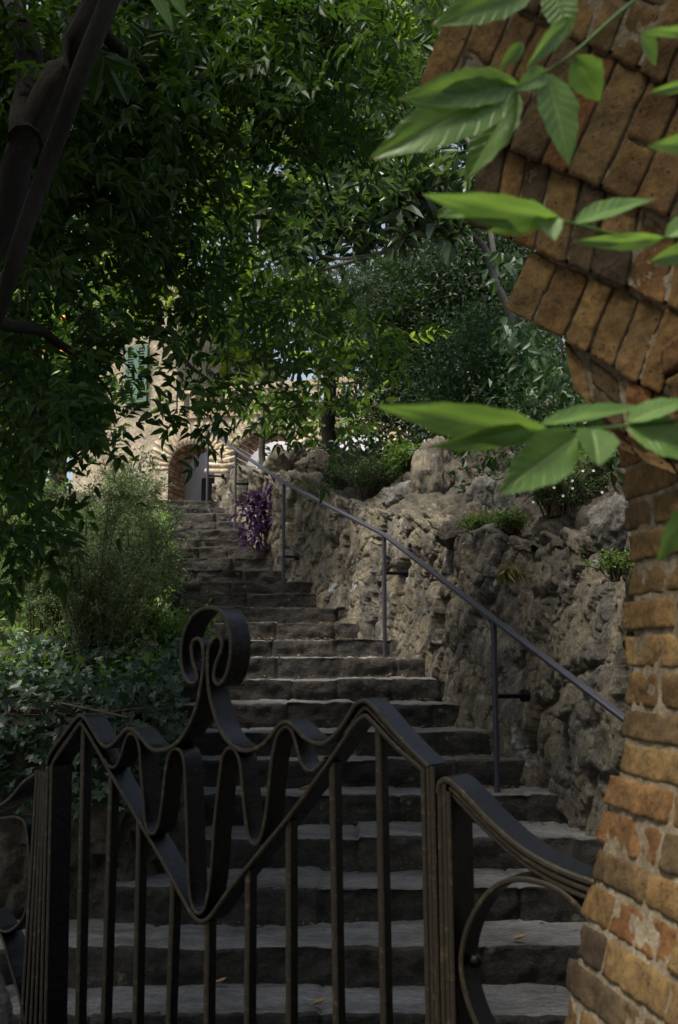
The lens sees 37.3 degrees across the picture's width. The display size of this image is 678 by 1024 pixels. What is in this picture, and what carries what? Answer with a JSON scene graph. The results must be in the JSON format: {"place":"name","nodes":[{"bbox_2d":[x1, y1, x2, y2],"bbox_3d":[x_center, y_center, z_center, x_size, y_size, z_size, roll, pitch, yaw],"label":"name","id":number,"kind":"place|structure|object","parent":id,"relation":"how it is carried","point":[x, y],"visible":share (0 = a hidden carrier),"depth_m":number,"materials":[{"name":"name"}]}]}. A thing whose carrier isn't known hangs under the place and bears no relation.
{"place":"outdoors","nodes":[
{"label":"outdoors","id":0,"kind":"place"},
{"bbox_2d":[0,490,150,734],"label":"planting bed","id":1,"kind":"object","parent":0,"point":[15,720],"visible":0.02,"depth_m":5.51,"materials":[{"name":"green plant"}]},
{"bbox_2d":[1,472,77,522],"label":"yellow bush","id":2,"kind":"object","parent":1,"relation":"on","point":[61,475],"visible":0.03,"depth_m":9.11,"materials":[{"name":"green plant"}]},
{"bbox_2d":[0,469,104,613],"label":"green bush","id":3,"kind":"object","parent":1,"relation":"on","point":[11,597],"visible":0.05,"depth_m":7.49,"materials":[{"name":"green plant"}]},
{"bbox_2d":[0,477,127,645],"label":"wispy shrub","id":4,"kind":"object","parent":1,"relation":"on","point":[37,592],"visible":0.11,"depth_m":6.70,"materials":[{"name":"green plant"}]},
{"bbox_2d":[0,266,152,505],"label":"orange tree","id":5,"kind":"object","parent":1,"relation":"on","point":[58,321],"visible":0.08,"depth_m":8.52,"materials":[{"name":"green plant"}]},
{"bbox_2d":[0,500,177,702],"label":"ground cover","id":6,"kind":"object","parent":1,"relation":"on","point":[150,655],"visible":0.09,"depth_m":6.05,"materials":[{"name":"green plant"}]},
{"bbox_2d":[0,498,185,919],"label":"garden bed wall","id":7,"kind":"structure","parent":1,"relation":"on","point":[13,870],"depth_m":4.87,"materials":[{"name":"grey stone"}]},
{"bbox_2d":[0,627,190,821],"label":"ivy","id":8,"kind":"object","parent":7,"relation":"attached to","point":[40,692],"visible":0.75,"depth_m":5.05,"materials":[{"name":"green plant"}]},
{"bbox_2d":[0,480,194,678],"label":"wispy shrub","id":9,"kind":"object","parent":1,"relation":"on","point":[85,583],"visible":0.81,"depth_m":5.88,"materials":[{"name":"green plant"}]},
{"bbox_2d":[75,453,172,544],"bbox_3d":[-2.285,-0.097,10.640,1.024,1.052,1.099,0,-8,0],"label":"green bush","id":10,"kind":"object","parent":1,"relation":"on","point":[115,480],"visible":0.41,"depth_m":10.55,"materials":[{"name":"green plant"}]},
{"bbox_2d":[94,441,168,504],"bbox_3d":[-2.751,-0.414,13.191,0.928,1.107,1.084,0,-8,0],"label":"leaf shrub","id":11,"kind":"object","parent":1,"relation":"on","point":[140,467],"visible":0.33,"depth_m":13.24,"materials":[{"name":"green plant"}]},
{"bbox_2d":[65,477,199,641],"bbox_3d":[-1.467,0.336,6.950,0.936,1.124,0.905,6,-10,-34],"label":"wispy shrub","id":12,"kind":"object","parent":1,"relation":"on","point":[141,526],"visible":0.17,"depth_m":6.84,"materials":[{"name":"green plant"}]},
{"bbox_2d":[121,527,191,609],"bbox_3d":[-1.587,0.493,8.234,0.695,0.727,0.707,0,-8,0],"label":"edge plant","id":13,"kind":"object","parent":1,"relation":"on","point":[184,569],"visible":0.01,"depth_m":8.28,"materials":[{"name":"green plant"}]},
{"bbox_2d":[123,597,221,679],"bbox_3d":[-1.067,0.795,6.329,0.712,0.548,0.597,-4,-9,25],"label":"edge plant","id":14,"kind":"object","parent":1,"relation":"on","point":[156,621],"visible":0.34,"depth_m":6.21,"materials":[{"name":"green plant"}]},
{"bbox_2d":[1,0,451,519],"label":"feather leaf tree","id":15,"kind":"object","parent":1,"relation":"on","point":[241,354],"visible":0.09,"depth_m":9.66,"materials":[{"name":"green plant"}]},
{"bbox_2d":[39,606,451,1023],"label":"iron gate","id":16,"kind":"structure","parent":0,"point":[214,667],"depth_m":2.40,"materials":[{"name":"black metal"}]},
{"bbox_2d":[26,0,565,489],"label":"sky","id":17,"kind":"structure","parent":0,"point":[69,475],"materials":[{"name":"white"}]},
{"bbox_2d":[321,402,630,552],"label":"hillside","id":18,"kind":"structure","parent":0,"point":[452,501],"depth_m":8.24,"materials":[{"name":"stone"}]},
{"bbox_2d":[289,444,307,468],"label":"boulder","id":19,"kind":"object","parent":18,"relation":"on","point":[298,455],"visible":0.44,"depth_m":11.77,"materials":[{"name":"grey stone"}]},
{"bbox_2d":[219,345,386,469],"bbox_3d":[-0.408,-1.354,13.133,2.882,2.141,1.572,-8,-11,43],"label":"young ash tree","id":20,"kind":"object","parent":18,"relation":"on","point":[266,429],"visible":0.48,"depth_m":13.26,"materials":[{"name":"green plant"}]},
{"bbox_2d":[184,122,423,450],"bbox_3d":[-0.719,-3.096,12.946,3.497,4.944,2.351,2,-8,-12],"label":"olive tree","id":21,"kind":"object","parent":18,"relation":"on","point":[328,432],"visible":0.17,"depth_m":12.82,"materials":[{"name":"green plant"}]},
{"bbox_2d":[295,449,329,473],"bbox_3d":[-0.244,-0.500,11.395,0.486,0.428,0.335,-7,-11,42],"label":"boulder","id":22,"kind":"object","parent":18,"relation":"on","point":[308,464],"visible":0.45,"depth_m":11.31,"materials":[{"name":"grey stone"}]},
{"bbox_2d":[323,450,361,489],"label":"shrub","id":23,"kind":"object","parent":18,"relation":"on","point":[339,482],"visible":0.41,"depth_m":10.48,"materials":[{"name":"green plant"}]},
{"bbox_2d":[196,0,520,397],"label":"loquat tree","id":24,"kind":"object","parent":18,"relation":"on","point":[415,202],"visible":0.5,"depth_m":9.66,"materials":[{"name":"green plant"}]},
{"bbox_2d":[324,454,400,497],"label":"shrub","id":25,"kind":"object","parent":18,"relation":"on","point":[367,477],"visible":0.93,"depth_m":9.76,"materials":[{"name":"green plant"}]},
{"bbox_2d":[381,480,412,507],"bbox_3d":[0.576,-0.130,9.092,0.327,0.329,0.296,6,-10,-38],"label":"boulder","id":26,"kind":"object","parent":18,"relation":"on","point":[394,494],"visible":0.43,"depth_m":9.01,"materials":[{"name":"grey stone"}]},
{"bbox_2d":[375,434,422,474],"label":"shrub","id":27,"kind":"object","parent":18,"relation":"on","point":[404,460],"visible":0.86,"depth_m":9.31,"materials":[{"name":"green plant"}]},
{"bbox_2d":[411,435,454,493],"bbox_3d":[0.854,-0.316,9.014,0.457,0.762,0.424,-3,-9,22],"label":"boulder","id":28,"kind":"object","parent":18,"relation":"on","point":[429,465],"visible":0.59,"depth_m":8.87,"materials":[{"name":"grey stone"}]},
{"bbox_2d":[257,357,623,507],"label":"hillside undergrowth","id":29,"kind":"object","parent":18,"relation":"on","point":[488,461],"visible":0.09,"depth_m":9.14,"materials":[{"name":"green plant"}]},
{"bbox_2d":[333,179,569,448],"bbox_3d":[1.609,-2.801,13.688,4.059,5.438,4.394,0,-8,0],"label":"dark evergreen tree","id":30,"kind":"object","parent":18,"relation":"on","point":[468,265],"visible":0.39,"depth_m":13.16,"materials":[{"name":"green plant"}]},
{"bbox_2d":[461,501,488,527],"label":"boulder","id":31,"kind":"object","parent":18,"relation":"on","point":[470,507],"visible":0.46,"depth_m":7.73,"materials":[{"name":"grey stone"}]},
{"bbox_2d":[465,475,496,510],"bbox_3d":[1.163,-0.109,8.112,0.291,0.379,0.192,0,-8,0],"label":"boulder","id":32,"kind":"object","parent":18,"relation":"on","point":[477,491],"visible":0.59,"depth_m":8.05,"materials":[{"name":"grey stone"}]},
{"bbox_2d":[386,281,583,435],"bbox_3d":[1.659,-1.410,10.062,1.963,2.303,2.985,6,-10,-37],"label":"laurel bush","id":33,"kind":"object","parent":18,"relation":"on","point":[486,366],"visible":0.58,"depth_m":10.07,"materials":[{"name":"green plant"}]},
{"bbox_2d":[493,476,515,516],"bbox_3d":[1.275,-0.070,7.689,0.185,0.425,0.152,0,-8,0],"label":"boulder","id":34,"kind":"object","parent":18,"relation":"on","point":[499,499],"visible":0.27,"depth_m":7.65,"materials":[{"name":"grey stone"}]},
{"bbox_2d":[482,250,574,408],"bbox_3d":[1.644,-1.331,8.691,0.597,2.170,1.122,2,-8,-14],"label":"vine sapling","id":35,"kind":"object","parent":18,"relation":"on","point":[557,379],"visible":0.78,"depth_m":8.76,"materials":[{"name":"green plant"}]},
{"bbox_2d":[497,444,613,517],"bbox_3d":[1.448,-0.225,6.521,0.702,0.533,0.804,-5,-10,33],"label":"flowering shrub","id":36,"kind":"object","parent":18,"relation":"on","point":[559,495],"visible":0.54,"depth_m":6.43,"materials":[{"name":"green plant"}]},
{"bbox_2d":[521,385,603,434],"bbox_3d":[1.996,-0.701,8.249,1.127,0.729,1.219,0,-8,0],"label":"shrub","id":37,"kind":"object","parent":18,"relation":"on","point":[549,403],"visible":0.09,"depth_m":8.02,"materials":[{"name":"green plant"}]},
{"bbox_2d":[573,447,619,494],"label":"flowering shrub","id":38,"kind":"object","parent":18,"relation":"on","point":[611,461],"visible":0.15,"depth_m":6.58,"materials":[{"name":"green plant"}]},
{"label":"ground","id":39,"kind":"structure","parent":0,"visible":0},
{"bbox_2d":[0,972,12,1023],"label":"stone block","id":40,"kind":"structure","parent":39,"relation":"on","point":[6,1010],"depth_m":2.47,"materials":[{"name":"grey stone"}]},
{"bbox_2d":[0,769,45,1023],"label":"iron side panel","id":41,"kind":"object","parent":39,"relation":"on","point":[23,954],"visible":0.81,"depth_m":2.75,"materials":[{"name":"black metal"}]},
{"bbox_2d":[44,44,221,731],"bbox_3d":[-6.237,-4.657,21.899,8.281,18.582,6.254,0,-8,0],"label":"leafy tree","id":42,"kind":"object","parent":39,"relation":"on","point":[55,478],"depth_m":21.23,"materials":[{"name":"green plant"}]},
{"bbox_2d":[0,0,470,626],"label":"canopy tree","id":43,"kind":"object","parent":39,"relation":"on","point":[104,106],"visible":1,"depth_m":4.87,"materials":[{"name":"green plant"}]},
{"bbox_2d":[151,0,186,31],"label":"leaf spray","id":44,"kind":"object","parent":43,"relation":"hanging from","point":[162,7],"visible":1,"depth_m":1.64,"materials":[{"name":"green plant"}]},
{"bbox_2d":[112,0,362,342],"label":"leafy tree","id":45,"kind":"object","parent":39,"relation":"on","point":[245,237],"visible":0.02,"depth_m":22.92,"materials":[{"name":"green plant"}]},
{"bbox_2d":[0,499,604,1023],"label":"stone staircase","id":46,"kind":"structure","parent":39,"relation":"on","point":[528,971],"depth_m":5.15,"materials":[{"name":"grey stone"}]},
{"bbox_2d":[216,977,226,983],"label":"fallen leaf","id":47,"kind":"object","parent":46,"relation":"on","point":[220,980],"visible":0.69,"depth_m":4.22,"materials":[{"name":"plant"}]},
{"bbox_2d":[310,998,325,1005],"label":"fallen leaf","id":48,"kind":"object","parent":46,"relation":"on","point":[318,1001],"visible":1,"depth_m":3.97,"materials":[{"name":"plant"}]},
{"bbox_2d":[196,592,578,996],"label":"leaf litter","id":49,"kind":"object","parent":46,"relation":"on","point":[399,786],"visible":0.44,"depth_m":6.30,"materials":[{"name":"brown plant"}]},
{"bbox_2d":[206,427,624,792],"bbox_3d":[0.052,0.111,8.959,0.460,3.944,10.122,3,-9,-20],"label":"iron handrail","id":50,"kind":"object","parent":46,"relation":"on","point":[600,700],"visible":0.93,"depth_m":6.40,"materials":[{"name":"metal"}]},
{"bbox_2d":[513,933,527,939],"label":"fallen leaf","id":51,"kind":"object","parent":46,"relation":"on","point":[519,936],"visible":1,"depth_m":4.33,"materials":[{"name":"plant"}]},
{"bbox_2d":[250,0,473,291],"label":"leafy tree","id":52,"kind":"object","parent":39,"relation":"on","point":[463,142],"visible":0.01,"depth_m":20.69,"materials":[{"name":"green plant"}]},
{"bbox_2d":[273,232,500,396],"bbox_3d":[1.972,-1.106,24.463,7.282,12.322,5.734,0,-8,0],"label":"leafy tree","id":53,"kind":"object","parent":39,"relation":"on","point":[316,373],"depth_m":24.25,"materials":[{"name":"green plant"}]},
{"bbox_2d":[211,464,634,836],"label":"rock retaining wall","id":54,"kind":"structure","parent":39,"relation":"on","point":[560,735],"depth_m":6.61,"materials":[{"name":"grey stone"}]},
{"bbox_2d":[229,477,279,553],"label":"purple plant","id":55,"kind":"object","parent":54,"relation":"attached to","point":[261,503],"visible":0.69,"depth_m":11.01,"materials":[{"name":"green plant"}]},
{"bbox_2d":[261,443,294,476],"bbox_3d":[-0.726,-0.594,12.010,0.413,0.474,0.333,0,-8,0],"label":"boulder","id":56,"kind":"object","parent":54,"relation":"on","point":[273,462],"visible":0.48,"depth_m":11.90,"materials":[{"name":"grey stone"}]},
{"bbox_2d":[298,481,345,494],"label":"plant","id":57,"kind":"object","parent":54,"relation":"on","point":[308,487],"visible":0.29,"depth_m":10.42,"materials":[{"name":"green plant"}]},
{"bbox_2d":[435,520,469,549],"bbox_3d":[0.872,0.175,7.656,0.287,0.238,0.220,0,-8,0],"label":"boulder","id":58,"kind":"object","parent":54,"relation":"on","point":[447,533],"visible":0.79,"depth_m":7.60,"materials":[{"name":"grey stone"}]},
{"bbox_2d":[453,509,494,533],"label":"shrub","id":59,"kind":"object","parent":54,"relation":"on","point":[473,523],"visible":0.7,"depth_m":7.32,"materials":[{"name":"green plant"}]},
{"bbox_2d":[470,523,520,536],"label":"boulder","id":60,"kind":"object","parent":54,"relation":"on","point":[490,525],"visible":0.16,"depth_m":6.92,"materials":[{"name":"grey stone"}]},
{"bbox_2d":[487,505,531,534],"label":"shrub","id":61,"kind":"object","parent":54,"relation":"on","point":[510,523],"visible":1,"depth_m":6.72,"materials":[{"name":"green plant"}]},
{"bbox_2d":[495,559,533,588],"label":"grass tuft","id":62,"kind":"object","parent":54,"relation":"hanging from","point":[513,572],"visible":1,"depth_m":6.04,"materials":[{"name":"yellow plant"}]},
{"bbox_2d":[579,548,633,581],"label":"plant","id":63,"kind":"object","parent":54,"relation":"on","point":[611,565],"visible":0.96,"depth_m":4.94,"materials":[{"name":"green plant"}]},
{"bbox_2d":[587,491,627,555],"bbox_3d":[1.394,0.072,5.142,0.237,0.349,0.212,0,-8,0],"label":"boulder","id":64,"kind":"object","parent":54,"relation":"on","point":[606,522],"visible":0.89,"depth_m":5.07,"materials":[{"name":"grey stone"}]},
{"bbox_2d":[378,137,564,362],"bbox_3d":[4.189,-3.063,19.359,7.028,14.734,6.086,0,-8,0],"label":"leafy tree","id":65,"kind":"object","parent":39,"relation":"on","point":[462,178],"visible":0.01,"depth_m":19.55,"materials":[{"name":"green plant"}]},
{"bbox_2d":[435,773,595,1023],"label":"iron side panel","id":66,"kind":"object","parent":39,"relation":"on","point":[464,800],"visible":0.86,"depth_m":1.93,"materials":[{"name":"black metal"}]},
{"bbox_2d":[420,0,677,1023],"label":"brick archway","id":67,"kind":"object","parent":39,"relation":"on","point":[610,316],"visible":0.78,"depth_m":1.76,"materials":[{"name":"brown brick"}]},
{"bbox_2d":[369,0,657,181],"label":"leaf spray","id":68,"kind":"object","parent":67,"relation":"attached to","point":[482,107],"visible":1,"depth_m":1.12,"materials":[{"name":"green plant"}]},
{"bbox_2d":[376,398,677,493],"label":"leaf spray","id":69,"kind":"object","parent":67,"relation":"attached to","point":[545,456],"visible":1,"depth_m":0.98,"materials":[{"name":"green plant"}]},
{"bbox_2d":[423,192,677,265],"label":"leaf spray","id":70,"kind":"object","parent":67,"relation":"attached to","point":[503,214],"visible":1,"depth_m":1.04,"materials":[{"name":"green plant"}]},
{"bbox_2d":[639,25,677,153],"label":"leaf spray","id":71,"kind":"object","parent":67,"relation":"attached to","point":[668,145],"visible":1,"depth_m":0.95,"materials":[{"name":"green plant"}]},
{"bbox_2d":[656,510,677,561],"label":"leaf spray","id":72,"kind":"object","parent":67,"relation":"attached to","point":[669,542],"visible":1,"depth_m":1.01,"materials":[{"name":"green plant"}]},
{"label":"upper terrace","id":73,"kind":"structure","parent":0,"visible":0},
{"bbox_2d":[72,286,483,500],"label":"stone house","id":74,"kind":"structure","parent":73,"relation":"on","point":[193,488],"depth_m":17.64,"materials":[{"name":"beige stone"},{"name":"brick"},{"name":"green painted wood"}]},
{"bbox_2d":[128,346,148,403],"bbox_3d":[-3.570,-2.430,17.793,0.421,1.036,0.018,-2,-8,15],"label":"window","id":75,"kind":"structure","parent":74,"relation":"in","point":[148,346],"depth_m":17.80,"materials":[{"name":"green wood"}]},
{"bbox_2d":[201,478,214,500],"bbox_3d":[-2.097,-0.066,18.420,0.900,1.150,0.090,-2,-8,15],"label":"door","id":76,"kind":"structure","parent":74,"relation":"in","point":[211,480],"depth_m":18.51,"materials":[{"name":"wood"}]}
]}

